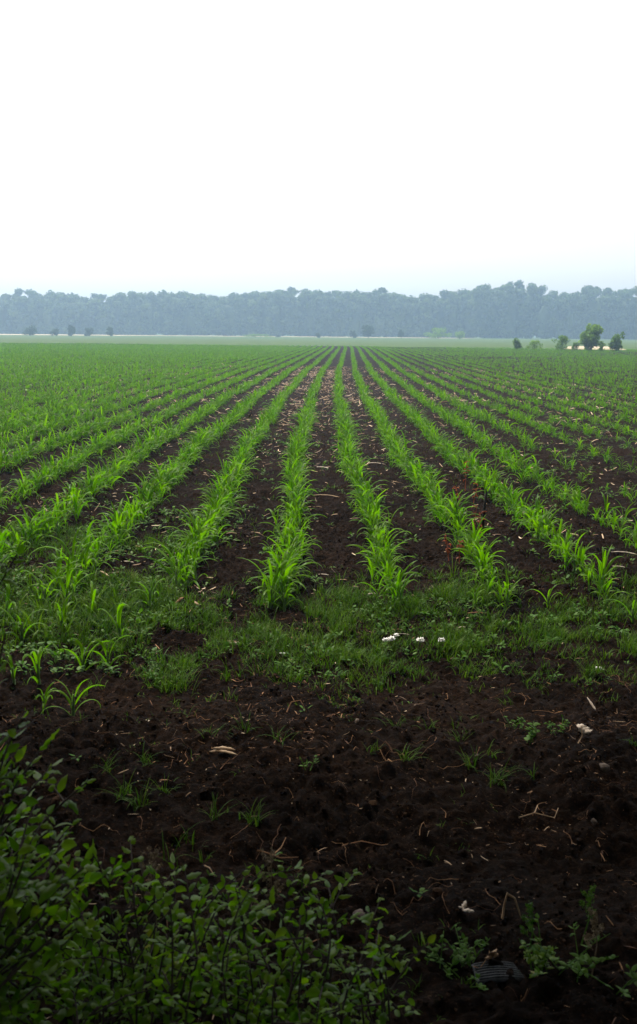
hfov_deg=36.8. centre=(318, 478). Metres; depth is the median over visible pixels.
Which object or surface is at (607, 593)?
maize plant
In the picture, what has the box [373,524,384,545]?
maize plant
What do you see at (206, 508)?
maize plant
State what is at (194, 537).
maize plant
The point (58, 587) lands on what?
maize plant
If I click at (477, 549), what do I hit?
maize plant
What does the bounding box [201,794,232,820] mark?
grass tuft
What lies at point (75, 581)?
maize plant
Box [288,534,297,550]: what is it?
maize plant
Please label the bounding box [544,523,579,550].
maize plant
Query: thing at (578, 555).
maize plant
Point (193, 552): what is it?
maize plant
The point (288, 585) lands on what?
maize plant
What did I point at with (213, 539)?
maize plant
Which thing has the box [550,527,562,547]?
maize plant
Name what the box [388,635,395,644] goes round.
white flower
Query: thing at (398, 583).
maize plant
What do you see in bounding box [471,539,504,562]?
maize plant
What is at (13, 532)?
maize plant
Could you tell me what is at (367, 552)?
maize plant
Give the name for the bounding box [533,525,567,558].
maize plant
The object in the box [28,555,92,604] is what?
maize plant
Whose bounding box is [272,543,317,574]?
maize plant
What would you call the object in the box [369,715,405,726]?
grass tuft
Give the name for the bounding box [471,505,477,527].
withered plant
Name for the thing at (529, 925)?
weed stalk
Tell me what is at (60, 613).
maize plant
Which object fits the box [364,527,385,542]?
maize plant
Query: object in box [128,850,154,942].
weed stalk
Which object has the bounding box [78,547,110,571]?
maize plant
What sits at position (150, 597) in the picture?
maize plant
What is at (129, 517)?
maize plant
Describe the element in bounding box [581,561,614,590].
maize plant
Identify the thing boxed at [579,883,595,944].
weed stalk
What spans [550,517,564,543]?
maize plant
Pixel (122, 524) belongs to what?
maize plant
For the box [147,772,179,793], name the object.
grass tuft
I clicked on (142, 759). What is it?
grass tuft
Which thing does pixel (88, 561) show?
maize plant
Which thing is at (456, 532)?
maize plant
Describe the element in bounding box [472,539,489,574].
maize plant
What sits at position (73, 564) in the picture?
maize plant
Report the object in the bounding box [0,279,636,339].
woods
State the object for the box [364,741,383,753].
grass tuft
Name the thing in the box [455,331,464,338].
bush
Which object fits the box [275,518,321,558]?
maize plant
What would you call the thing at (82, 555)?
maize plant
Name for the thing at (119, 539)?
maize plant
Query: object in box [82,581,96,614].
maize plant
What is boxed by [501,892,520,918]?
dry twig
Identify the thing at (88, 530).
maize plant
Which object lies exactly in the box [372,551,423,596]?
maize plant
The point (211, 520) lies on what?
maize plant
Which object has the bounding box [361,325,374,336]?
tree
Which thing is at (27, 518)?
maize plant
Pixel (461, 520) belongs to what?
maize plant
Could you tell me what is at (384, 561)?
maize plant
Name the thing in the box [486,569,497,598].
maize plant
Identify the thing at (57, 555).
maize plant
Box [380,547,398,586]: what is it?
maize plant
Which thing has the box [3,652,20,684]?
maize plant
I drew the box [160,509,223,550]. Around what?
maize plant
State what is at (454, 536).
maize plant
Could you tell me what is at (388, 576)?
maize plant
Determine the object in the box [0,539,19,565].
maize plant
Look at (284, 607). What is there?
maize plant
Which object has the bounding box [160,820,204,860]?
grass tuft
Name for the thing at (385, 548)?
maize plant
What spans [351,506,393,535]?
maize plant
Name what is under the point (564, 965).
weed
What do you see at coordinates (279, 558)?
maize plant
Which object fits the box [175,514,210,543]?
maize plant
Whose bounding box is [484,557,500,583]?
maize plant
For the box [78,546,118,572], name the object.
maize plant
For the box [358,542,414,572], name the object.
maize plant
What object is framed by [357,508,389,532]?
maize plant
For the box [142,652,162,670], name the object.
weed
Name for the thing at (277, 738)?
grass tuft
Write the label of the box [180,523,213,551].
maize plant
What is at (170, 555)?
maize plant
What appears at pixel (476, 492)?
withered plant
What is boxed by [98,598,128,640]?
maize plant
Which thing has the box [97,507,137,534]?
maize plant
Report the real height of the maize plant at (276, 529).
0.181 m
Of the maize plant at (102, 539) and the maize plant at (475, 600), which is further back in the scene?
the maize plant at (102, 539)
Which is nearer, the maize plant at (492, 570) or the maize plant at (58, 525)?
the maize plant at (492, 570)
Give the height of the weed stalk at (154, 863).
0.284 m
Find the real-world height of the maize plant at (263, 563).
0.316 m
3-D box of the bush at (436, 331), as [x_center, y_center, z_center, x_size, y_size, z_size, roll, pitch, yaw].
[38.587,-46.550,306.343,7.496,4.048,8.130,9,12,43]
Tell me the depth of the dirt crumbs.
3.91 m
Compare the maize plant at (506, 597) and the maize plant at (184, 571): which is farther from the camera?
the maize plant at (184, 571)
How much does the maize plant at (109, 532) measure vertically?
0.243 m
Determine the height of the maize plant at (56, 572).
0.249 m
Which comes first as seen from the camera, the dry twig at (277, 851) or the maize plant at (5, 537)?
the dry twig at (277, 851)
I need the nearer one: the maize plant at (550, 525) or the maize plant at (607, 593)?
the maize plant at (607, 593)
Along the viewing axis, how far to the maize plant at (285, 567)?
6.45 m
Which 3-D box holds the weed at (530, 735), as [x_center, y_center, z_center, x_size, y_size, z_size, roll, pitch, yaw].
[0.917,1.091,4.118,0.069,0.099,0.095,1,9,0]
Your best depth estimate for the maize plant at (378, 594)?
6.13 m
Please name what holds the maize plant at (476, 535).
on the ground at (500, 859)
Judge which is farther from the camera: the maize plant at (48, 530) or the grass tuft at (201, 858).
the maize plant at (48, 530)
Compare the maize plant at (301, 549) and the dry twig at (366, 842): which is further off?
the maize plant at (301, 549)
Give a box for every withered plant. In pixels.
[442,533,451,560]
[456,540,465,563]
[463,461,469,489]
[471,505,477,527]
[472,483,480,502]
[476,511,486,542]
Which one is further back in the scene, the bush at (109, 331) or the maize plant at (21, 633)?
the bush at (109, 331)
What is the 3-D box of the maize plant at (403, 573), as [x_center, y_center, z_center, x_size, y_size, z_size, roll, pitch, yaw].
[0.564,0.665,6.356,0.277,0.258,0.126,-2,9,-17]
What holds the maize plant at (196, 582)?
on the ground at (500, 859)
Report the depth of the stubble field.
390.77 m
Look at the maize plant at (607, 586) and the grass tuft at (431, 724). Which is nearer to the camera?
the grass tuft at (431, 724)
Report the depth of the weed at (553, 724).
4.12 m
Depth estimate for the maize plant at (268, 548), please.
7.11 m
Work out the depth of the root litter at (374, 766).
3.90 m
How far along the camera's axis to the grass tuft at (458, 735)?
4.16 m
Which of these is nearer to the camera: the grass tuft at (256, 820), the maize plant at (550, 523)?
the grass tuft at (256, 820)
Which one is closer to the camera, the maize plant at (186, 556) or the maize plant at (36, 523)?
the maize plant at (186, 556)
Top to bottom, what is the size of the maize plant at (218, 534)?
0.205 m
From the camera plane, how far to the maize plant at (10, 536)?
7.57 m
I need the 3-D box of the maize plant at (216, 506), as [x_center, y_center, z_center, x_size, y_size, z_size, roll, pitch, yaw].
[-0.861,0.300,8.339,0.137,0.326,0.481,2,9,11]
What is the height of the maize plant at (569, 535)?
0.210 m
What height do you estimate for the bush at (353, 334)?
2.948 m
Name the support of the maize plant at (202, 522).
on the ground at (500, 859)
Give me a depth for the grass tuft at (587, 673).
4.89 m
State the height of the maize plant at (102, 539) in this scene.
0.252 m
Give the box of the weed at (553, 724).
[544,714,570,734]
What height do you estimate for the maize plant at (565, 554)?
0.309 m
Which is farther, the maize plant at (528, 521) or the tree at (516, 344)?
the tree at (516, 344)
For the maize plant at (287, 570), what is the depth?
6.33 m
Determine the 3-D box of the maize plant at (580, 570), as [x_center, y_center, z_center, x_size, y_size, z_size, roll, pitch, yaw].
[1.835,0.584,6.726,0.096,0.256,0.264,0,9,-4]
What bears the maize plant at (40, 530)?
on the ground at (500, 859)
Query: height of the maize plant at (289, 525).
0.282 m
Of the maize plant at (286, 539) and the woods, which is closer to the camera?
the maize plant at (286, 539)
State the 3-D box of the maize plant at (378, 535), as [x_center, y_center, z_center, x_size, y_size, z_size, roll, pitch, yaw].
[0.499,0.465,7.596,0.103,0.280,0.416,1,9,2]
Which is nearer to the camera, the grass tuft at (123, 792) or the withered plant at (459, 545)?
the grass tuft at (123, 792)
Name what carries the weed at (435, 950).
on the ground at (500, 859)
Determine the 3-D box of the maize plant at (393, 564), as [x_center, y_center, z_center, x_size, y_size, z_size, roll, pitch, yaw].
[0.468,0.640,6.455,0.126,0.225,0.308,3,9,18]
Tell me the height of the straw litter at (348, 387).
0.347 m
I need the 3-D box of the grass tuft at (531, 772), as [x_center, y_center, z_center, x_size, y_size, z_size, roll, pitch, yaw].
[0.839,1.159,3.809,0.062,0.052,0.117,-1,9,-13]
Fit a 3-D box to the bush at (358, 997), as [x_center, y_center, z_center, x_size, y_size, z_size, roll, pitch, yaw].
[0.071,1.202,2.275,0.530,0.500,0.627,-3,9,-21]
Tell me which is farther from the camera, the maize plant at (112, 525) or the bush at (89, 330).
the bush at (89, 330)
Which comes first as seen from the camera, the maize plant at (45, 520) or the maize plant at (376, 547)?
the maize plant at (376, 547)
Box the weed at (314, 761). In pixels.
[299,755,318,770]
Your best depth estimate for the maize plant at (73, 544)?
6.66 m
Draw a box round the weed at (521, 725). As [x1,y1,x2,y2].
[504,715,525,729]
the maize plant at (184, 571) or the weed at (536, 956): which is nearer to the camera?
the weed at (536, 956)
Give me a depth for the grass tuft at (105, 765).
3.77 m
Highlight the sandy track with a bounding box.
[565,346,623,349]
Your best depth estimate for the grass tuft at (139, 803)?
3.56 m
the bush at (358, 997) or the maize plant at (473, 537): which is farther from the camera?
the maize plant at (473, 537)
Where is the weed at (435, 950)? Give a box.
[424,930,465,970]
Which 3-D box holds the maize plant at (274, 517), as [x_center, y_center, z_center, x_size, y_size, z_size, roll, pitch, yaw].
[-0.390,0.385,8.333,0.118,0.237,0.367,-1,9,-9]
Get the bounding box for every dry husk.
[213,746,237,754]
[577,724,591,734]
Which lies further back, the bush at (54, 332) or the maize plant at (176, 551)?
the bush at (54, 332)
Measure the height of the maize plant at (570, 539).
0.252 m
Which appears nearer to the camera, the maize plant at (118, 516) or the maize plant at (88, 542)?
the maize plant at (88, 542)
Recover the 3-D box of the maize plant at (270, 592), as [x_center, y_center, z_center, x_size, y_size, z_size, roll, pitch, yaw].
[-0.267,0.663,6.061,0.203,0.393,0.518,8,12,41]
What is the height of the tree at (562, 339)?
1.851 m
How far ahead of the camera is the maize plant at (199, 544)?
7.11 m
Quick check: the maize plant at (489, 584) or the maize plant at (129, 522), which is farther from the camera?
the maize plant at (129, 522)
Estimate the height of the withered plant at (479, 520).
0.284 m
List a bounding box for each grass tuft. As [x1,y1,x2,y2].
[97,751,119,773]
[100,768,137,802]
[123,778,157,811]
[134,745,156,766]
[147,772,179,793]
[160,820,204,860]
[176,824,193,846]
[195,851,214,862]
[196,724,224,737]
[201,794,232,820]
[227,705,261,732]
[239,797,276,826]
[259,725,298,743]
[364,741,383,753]
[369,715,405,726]
[395,739,429,761]
[414,714,438,728]
[449,726,471,741]
[456,746,489,773]
[481,756,523,788]
[519,762,535,779]
[578,655,599,679]
[620,730,636,745]
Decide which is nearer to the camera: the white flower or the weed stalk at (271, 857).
the weed stalk at (271, 857)
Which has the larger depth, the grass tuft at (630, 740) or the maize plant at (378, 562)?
the maize plant at (378, 562)
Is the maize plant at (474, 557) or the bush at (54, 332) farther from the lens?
the bush at (54, 332)
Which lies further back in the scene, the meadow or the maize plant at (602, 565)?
the meadow
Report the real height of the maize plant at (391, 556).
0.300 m
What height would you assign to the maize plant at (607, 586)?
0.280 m
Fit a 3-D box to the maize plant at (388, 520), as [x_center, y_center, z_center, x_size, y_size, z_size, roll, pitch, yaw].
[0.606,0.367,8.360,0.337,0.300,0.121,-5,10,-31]
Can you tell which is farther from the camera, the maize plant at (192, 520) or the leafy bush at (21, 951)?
the maize plant at (192, 520)
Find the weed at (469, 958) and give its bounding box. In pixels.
[429,924,490,990]
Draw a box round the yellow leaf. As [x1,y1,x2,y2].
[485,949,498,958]
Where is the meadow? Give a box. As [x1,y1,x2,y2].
[0,333,636,349]
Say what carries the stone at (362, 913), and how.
on the ground at (500, 859)
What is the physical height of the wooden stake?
0.457 m
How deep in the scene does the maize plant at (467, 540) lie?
7.26 m
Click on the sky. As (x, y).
(222, 148)
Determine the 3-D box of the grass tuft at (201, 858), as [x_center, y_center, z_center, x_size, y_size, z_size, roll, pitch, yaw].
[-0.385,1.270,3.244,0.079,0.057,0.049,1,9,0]
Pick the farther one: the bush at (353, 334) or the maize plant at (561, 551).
the bush at (353, 334)
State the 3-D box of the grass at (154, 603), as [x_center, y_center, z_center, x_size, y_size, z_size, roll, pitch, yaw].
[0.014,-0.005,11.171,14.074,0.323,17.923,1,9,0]
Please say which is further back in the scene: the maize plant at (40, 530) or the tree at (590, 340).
the tree at (590, 340)
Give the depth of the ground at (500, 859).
4.15 m
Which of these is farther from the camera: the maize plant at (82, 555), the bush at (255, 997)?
the maize plant at (82, 555)
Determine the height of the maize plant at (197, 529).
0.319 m
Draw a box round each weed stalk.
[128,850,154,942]
[146,846,164,931]
[249,844,286,984]
[520,900,533,947]
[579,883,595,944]
[583,907,604,977]
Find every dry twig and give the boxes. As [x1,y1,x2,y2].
[257,837,297,858]
[286,700,306,711]
[342,841,387,845]
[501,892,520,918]
[519,805,557,817]
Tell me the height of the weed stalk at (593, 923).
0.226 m
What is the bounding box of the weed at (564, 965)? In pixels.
[525,922,618,981]
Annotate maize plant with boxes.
[0,529,27,545]
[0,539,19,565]
[0,584,15,617]
[0,607,51,643]
[1,520,29,549]
[2,527,22,547]
[3,540,25,557]
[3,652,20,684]
[6,522,30,554]
[7,497,66,535]
[8,514,47,545]
[12,497,58,538]
[19,509,55,542]
[20,555,84,591]
[21,570,64,604]
[22,643,51,684]
[23,516,41,546]
[28,526,110,578]
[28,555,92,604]
[30,528,43,548]
[31,512,45,537]
[36,507,57,536]
[36,518,50,534]
[36,570,68,600]
[36,682,56,712]
[40,679,103,715]
[42,504,67,535]
[42,558,62,590]
[47,563,87,588]
[51,546,65,576]
[52,533,92,578]
[53,536,93,576]
[54,554,89,597]
[54,593,73,636]
[58,638,114,671]
[61,572,76,596]
[62,547,84,582]
[70,526,104,561]
[73,533,96,556]
[75,520,111,554]
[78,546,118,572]
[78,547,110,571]
[82,552,98,577]
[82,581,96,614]
[83,527,115,552]
[84,635,129,666]
[86,528,111,548]
[89,522,127,546]
[91,526,127,548]
[93,519,144,549]
[95,512,125,539]
[96,502,141,535]
[96,511,130,542]
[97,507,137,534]
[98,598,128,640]
[101,537,121,556]
[102,499,127,541]
[113,524,124,545]
[115,502,144,533]
[130,577,161,610]
[138,540,193,586]
[143,533,210,574]
[153,569,191,588]
[154,544,191,564]
[159,545,182,571]
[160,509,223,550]
[166,528,218,563]
[168,504,223,545]
[168,542,215,589]
[170,532,192,585]
[170,564,192,588]
[171,541,196,580]
[172,515,217,548]
[173,548,207,585]
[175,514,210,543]
[177,557,195,588]
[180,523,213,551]
[184,513,212,548]
[185,543,207,564]
[188,493,237,528]
[193,508,217,534]
[193,511,221,539]
[193,524,213,560]
[195,505,220,526]
[201,507,229,526]
[207,524,234,546]
[207,526,221,546]
[213,497,221,526]
[243,558,313,608]
[247,557,292,589]
[253,582,302,611]
[259,517,302,551]
[259,541,283,563]
[262,557,305,601]
[262,561,295,599]
[263,520,283,538]
[264,537,280,562]
[264,551,305,591]
[265,509,278,532]
[265,536,321,578]
[267,558,308,584]
[268,540,299,595]
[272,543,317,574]
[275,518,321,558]
[275,533,302,550]
[276,537,312,561]
[278,573,293,607]
[281,512,306,544]
[282,537,314,561]
[285,498,325,534]
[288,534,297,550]
[298,536,322,553]
[303,515,312,533]
[345,531,396,574]
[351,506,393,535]
[354,573,390,598]
[355,537,413,568]
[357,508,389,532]
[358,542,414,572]
[361,508,389,527]
[361,534,396,567]
[363,547,385,583]
[363,550,402,571]
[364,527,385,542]
[365,535,401,563]
[365,553,383,573]
[369,531,409,550]
[370,565,406,590]
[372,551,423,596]
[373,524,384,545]
[374,522,386,549]
[374,561,395,587]
[375,507,399,532]
[377,555,400,585]
[377,570,417,600]
[377,574,397,598]
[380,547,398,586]
[382,572,415,603]
[383,525,407,546]
[384,561,419,591]
[437,524,469,549]
[442,506,478,529]
[443,522,486,544]
[446,525,472,542]
[447,514,465,537]
[451,511,492,537]
[451,533,478,561]
[451,537,503,581]
[455,515,491,547]
[457,540,473,562]
[461,529,490,548]
[464,528,485,548]
[465,526,485,552]
[465,567,487,586]
[467,584,483,606]
[470,544,502,565]
[471,537,485,568]
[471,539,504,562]
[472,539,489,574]
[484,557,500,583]
[485,554,494,577]
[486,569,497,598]
[488,572,521,610]
[491,575,516,608]
[503,570,516,605]
[513,508,540,534]
[517,510,551,542]
[524,584,560,607]
[525,507,561,541]
[530,521,550,542]
[532,515,563,533]
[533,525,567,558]
[541,508,554,525]
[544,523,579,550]
[544,533,593,572]
[548,543,578,560]
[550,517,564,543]
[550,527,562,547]
[550,532,571,563]
[552,532,561,556]
[553,526,581,547]
[556,542,595,573]
[560,537,576,570]
[567,524,575,540]
[569,547,594,573]
[571,541,592,573]
[579,562,605,591]
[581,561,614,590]
[581,567,618,595]
[584,566,623,600]
[588,545,623,587]
[589,566,616,591]
[591,583,631,604]
[603,599,636,623]
[611,517,632,534]
[621,532,632,547]
[632,516,636,538]
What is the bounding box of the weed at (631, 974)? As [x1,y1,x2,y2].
[567,953,636,997]
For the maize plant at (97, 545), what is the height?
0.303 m
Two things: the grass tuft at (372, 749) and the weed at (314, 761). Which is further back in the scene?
the grass tuft at (372, 749)
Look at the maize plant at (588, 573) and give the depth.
6.42 m
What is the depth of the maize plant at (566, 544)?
7.19 m
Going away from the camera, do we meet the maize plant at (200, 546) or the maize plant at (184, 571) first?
the maize plant at (184, 571)
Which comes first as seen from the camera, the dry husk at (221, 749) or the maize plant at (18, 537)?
the dry husk at (221, 749)
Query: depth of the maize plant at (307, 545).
7.44 m
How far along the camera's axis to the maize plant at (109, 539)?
7.57 m
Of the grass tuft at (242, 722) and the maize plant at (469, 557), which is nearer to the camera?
the grass tuft at (242, 722)
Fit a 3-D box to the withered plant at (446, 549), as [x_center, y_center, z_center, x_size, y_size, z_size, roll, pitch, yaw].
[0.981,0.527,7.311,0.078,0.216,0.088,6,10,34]
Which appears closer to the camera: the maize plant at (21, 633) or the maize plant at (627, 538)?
the maize plant at (21, 633)
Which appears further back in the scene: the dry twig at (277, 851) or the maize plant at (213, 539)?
the maize plant at (213, 539)
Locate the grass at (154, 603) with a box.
[0,413,636,1023]
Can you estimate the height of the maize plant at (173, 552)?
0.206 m
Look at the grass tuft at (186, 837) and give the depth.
3.35 m
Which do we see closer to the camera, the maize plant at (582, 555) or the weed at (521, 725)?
the weed at (521, 725)
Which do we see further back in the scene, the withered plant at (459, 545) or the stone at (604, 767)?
the withered plant at (459, 545)
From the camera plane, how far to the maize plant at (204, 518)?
7.96 m
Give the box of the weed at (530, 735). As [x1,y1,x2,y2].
[524,721,539,744]
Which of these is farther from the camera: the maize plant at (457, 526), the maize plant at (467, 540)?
the maize plant at (457, 526)
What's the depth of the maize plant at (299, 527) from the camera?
8.14 m
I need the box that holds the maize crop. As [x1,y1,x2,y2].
[0,342,636,567]
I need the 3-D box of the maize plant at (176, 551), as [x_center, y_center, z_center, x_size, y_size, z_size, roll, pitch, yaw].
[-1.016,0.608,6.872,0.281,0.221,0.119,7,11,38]
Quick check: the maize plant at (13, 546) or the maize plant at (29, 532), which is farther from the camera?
the maize plant at (29, 532)
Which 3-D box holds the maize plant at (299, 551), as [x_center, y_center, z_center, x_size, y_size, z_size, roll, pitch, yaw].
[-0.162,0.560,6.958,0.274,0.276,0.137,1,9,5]
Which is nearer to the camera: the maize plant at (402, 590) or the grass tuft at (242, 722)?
the grass tuft at (242, 722)
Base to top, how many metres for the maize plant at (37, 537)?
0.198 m
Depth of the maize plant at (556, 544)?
7.44 m
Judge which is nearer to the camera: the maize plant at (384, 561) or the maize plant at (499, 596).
the maize plant at (499, 596)
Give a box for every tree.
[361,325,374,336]
[512,337,521,348]
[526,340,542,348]
[551,335,570,349]
[571,342,580,349]
[578,323,605,350]
[608,331,624,350]
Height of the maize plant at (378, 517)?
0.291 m
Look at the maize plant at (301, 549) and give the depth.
7.18 m
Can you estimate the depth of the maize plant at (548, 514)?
8.35 m
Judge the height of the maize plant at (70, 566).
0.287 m
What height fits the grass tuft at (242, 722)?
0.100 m
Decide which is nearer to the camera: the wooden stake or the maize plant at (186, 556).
the maize plant at (186, 556)
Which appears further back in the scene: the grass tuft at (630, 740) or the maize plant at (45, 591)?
the maize plant at (45, 591)
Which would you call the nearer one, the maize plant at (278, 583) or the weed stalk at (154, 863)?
the weed stalk at (154, 863)
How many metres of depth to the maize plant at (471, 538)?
7.50 m
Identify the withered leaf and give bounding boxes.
[458,901,473,912]
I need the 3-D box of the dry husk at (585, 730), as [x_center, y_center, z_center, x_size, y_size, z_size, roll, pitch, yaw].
[1.155,1.083,4.142,0.073,0.037,0.047,1,9,0]
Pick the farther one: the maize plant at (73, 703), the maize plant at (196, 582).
the maize plant at (196, 582)
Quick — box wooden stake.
[481,489,487,534]
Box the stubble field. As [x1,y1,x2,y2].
[0,334,414,337]
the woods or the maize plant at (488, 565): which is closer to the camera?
the maize plant at (488, 565)
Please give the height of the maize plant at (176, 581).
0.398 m
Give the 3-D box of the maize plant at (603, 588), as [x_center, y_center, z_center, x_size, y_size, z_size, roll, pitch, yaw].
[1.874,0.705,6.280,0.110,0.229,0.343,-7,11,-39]
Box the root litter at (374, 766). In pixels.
[0,584,636,1023]
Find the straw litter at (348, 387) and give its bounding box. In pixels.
[2,365,636,1019]
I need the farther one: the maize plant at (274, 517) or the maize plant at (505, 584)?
the maize plant at (274, 517)
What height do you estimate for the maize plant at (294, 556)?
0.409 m
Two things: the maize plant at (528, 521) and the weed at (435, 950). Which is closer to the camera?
the weed at (435, 950)
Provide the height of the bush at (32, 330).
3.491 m
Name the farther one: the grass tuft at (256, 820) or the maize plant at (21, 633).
the maize plant at (21, 633)
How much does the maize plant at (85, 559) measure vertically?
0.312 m
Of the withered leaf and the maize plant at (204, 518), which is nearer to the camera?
the withered leaf
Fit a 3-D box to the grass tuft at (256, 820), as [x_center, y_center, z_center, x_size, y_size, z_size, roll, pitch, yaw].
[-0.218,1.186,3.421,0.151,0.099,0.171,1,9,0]
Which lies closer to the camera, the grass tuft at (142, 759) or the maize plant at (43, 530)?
the grass tuft at (142, 759)
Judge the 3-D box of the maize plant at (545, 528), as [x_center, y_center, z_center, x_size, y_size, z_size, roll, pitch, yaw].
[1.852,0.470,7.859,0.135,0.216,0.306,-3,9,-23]
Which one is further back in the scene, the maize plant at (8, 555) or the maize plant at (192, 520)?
the maize plant at (192, 520)
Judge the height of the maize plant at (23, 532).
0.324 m
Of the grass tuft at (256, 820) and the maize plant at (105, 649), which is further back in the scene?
the maize plant at (105, 649)
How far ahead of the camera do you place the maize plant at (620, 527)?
8.29 m
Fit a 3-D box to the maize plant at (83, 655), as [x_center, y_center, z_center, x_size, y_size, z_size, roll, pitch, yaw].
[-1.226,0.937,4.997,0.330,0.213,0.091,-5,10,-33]
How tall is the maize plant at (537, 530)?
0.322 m
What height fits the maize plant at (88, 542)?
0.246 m
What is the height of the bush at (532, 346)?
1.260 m
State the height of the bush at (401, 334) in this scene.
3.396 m
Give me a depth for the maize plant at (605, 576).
6.39 m
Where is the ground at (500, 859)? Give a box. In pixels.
[0,343,636,1023]
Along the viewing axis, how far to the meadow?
195.34 m
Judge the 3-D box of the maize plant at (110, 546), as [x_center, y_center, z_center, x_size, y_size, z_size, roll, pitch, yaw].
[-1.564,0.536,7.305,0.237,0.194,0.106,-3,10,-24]
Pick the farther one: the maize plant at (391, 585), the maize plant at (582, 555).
the maize plant at (582, 555)
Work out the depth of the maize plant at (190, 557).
7.02 m
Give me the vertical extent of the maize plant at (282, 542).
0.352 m
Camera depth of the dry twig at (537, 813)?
3.56 m
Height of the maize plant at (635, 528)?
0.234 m
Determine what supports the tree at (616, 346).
on the ground at (500, 859)
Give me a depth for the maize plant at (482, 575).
6.48 m
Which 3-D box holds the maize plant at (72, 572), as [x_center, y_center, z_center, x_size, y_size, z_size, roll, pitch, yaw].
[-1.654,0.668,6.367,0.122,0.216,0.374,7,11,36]
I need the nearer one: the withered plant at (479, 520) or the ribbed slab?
the ribbed slab
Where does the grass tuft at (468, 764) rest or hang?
on the ground at (500, 859)
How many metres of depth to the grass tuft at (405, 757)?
3.92 m
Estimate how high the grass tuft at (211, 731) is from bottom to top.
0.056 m
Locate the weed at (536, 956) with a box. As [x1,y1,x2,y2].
[519,913,556,977]
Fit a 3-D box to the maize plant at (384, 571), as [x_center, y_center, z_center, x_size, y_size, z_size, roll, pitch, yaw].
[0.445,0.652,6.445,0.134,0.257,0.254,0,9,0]
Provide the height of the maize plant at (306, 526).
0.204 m
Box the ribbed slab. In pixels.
[471,961,524,983]
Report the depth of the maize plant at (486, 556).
6.80 m
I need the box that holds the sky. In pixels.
[0,0,636,336]
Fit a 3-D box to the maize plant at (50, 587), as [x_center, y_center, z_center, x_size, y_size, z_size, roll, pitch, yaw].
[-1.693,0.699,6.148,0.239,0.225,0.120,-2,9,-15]
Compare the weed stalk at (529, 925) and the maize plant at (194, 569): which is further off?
the maize plant at (194, 569)
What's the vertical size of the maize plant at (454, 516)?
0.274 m
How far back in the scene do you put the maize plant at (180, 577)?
6.39 m
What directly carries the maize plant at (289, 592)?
on the ground at (500, 859)
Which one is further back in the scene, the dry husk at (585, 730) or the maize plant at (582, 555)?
the maize plant at (582, 555)
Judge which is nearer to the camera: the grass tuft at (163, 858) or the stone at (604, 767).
the grass tuft at (163, 858)
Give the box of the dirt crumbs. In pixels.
[0,511,636,1023]
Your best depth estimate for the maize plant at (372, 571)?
6.56 m
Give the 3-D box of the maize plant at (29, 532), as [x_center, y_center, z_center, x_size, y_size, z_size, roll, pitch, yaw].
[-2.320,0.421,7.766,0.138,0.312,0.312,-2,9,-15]
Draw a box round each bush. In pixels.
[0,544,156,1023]
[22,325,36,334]
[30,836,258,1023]
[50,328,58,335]
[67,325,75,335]
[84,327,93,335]
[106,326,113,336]
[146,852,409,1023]
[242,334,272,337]
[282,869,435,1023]
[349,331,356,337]
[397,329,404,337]
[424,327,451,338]
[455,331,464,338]
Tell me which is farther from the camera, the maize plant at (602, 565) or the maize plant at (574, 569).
the maize plant at (574, 569)
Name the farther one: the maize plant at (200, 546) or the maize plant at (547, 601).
the maize plant at (200, 546)
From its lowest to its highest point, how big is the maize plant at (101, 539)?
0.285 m
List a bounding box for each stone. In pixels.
[353,909,364,921]
[599,763,609,771]
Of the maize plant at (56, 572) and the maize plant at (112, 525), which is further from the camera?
the maize plant at (112, 525)
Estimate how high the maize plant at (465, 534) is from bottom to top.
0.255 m
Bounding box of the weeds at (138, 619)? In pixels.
[0,399,636,896]
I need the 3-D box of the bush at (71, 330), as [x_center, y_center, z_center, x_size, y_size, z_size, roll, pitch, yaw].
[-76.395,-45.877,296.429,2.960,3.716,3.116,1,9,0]
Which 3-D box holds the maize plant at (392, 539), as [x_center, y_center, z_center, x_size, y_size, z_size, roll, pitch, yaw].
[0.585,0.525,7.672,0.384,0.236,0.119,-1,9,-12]
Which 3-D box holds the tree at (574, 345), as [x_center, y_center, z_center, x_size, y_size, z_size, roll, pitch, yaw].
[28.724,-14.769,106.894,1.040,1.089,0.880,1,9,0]
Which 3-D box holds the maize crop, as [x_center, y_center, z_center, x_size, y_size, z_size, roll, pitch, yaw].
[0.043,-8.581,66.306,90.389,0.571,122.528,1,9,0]
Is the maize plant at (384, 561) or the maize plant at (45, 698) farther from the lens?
the maize plant at (384, 561)
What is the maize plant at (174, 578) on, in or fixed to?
on the ground at (500, 859)
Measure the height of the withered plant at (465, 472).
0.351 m
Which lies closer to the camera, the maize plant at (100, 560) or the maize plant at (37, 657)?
the maize plant at (37, 657)
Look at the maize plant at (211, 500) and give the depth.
8.27 m
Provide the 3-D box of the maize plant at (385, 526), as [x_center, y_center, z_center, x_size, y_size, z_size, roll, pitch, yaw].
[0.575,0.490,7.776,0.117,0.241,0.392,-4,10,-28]
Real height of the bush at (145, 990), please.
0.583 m
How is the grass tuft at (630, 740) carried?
on the ground at (500, 859)
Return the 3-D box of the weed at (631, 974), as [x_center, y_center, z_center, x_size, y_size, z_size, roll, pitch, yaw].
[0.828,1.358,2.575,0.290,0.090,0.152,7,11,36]
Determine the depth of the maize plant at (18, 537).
7.42 m
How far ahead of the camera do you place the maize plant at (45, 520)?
8.19 m
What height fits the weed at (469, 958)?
0.080 m
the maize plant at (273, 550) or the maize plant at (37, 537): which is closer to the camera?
the maize plant at (273, 550)
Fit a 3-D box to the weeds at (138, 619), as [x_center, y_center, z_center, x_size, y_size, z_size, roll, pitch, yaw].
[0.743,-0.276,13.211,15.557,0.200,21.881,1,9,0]
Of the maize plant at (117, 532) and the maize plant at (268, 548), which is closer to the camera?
the maize plant at (268, 548)
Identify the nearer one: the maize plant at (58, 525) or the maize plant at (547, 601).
the maize plant at (547, 601)

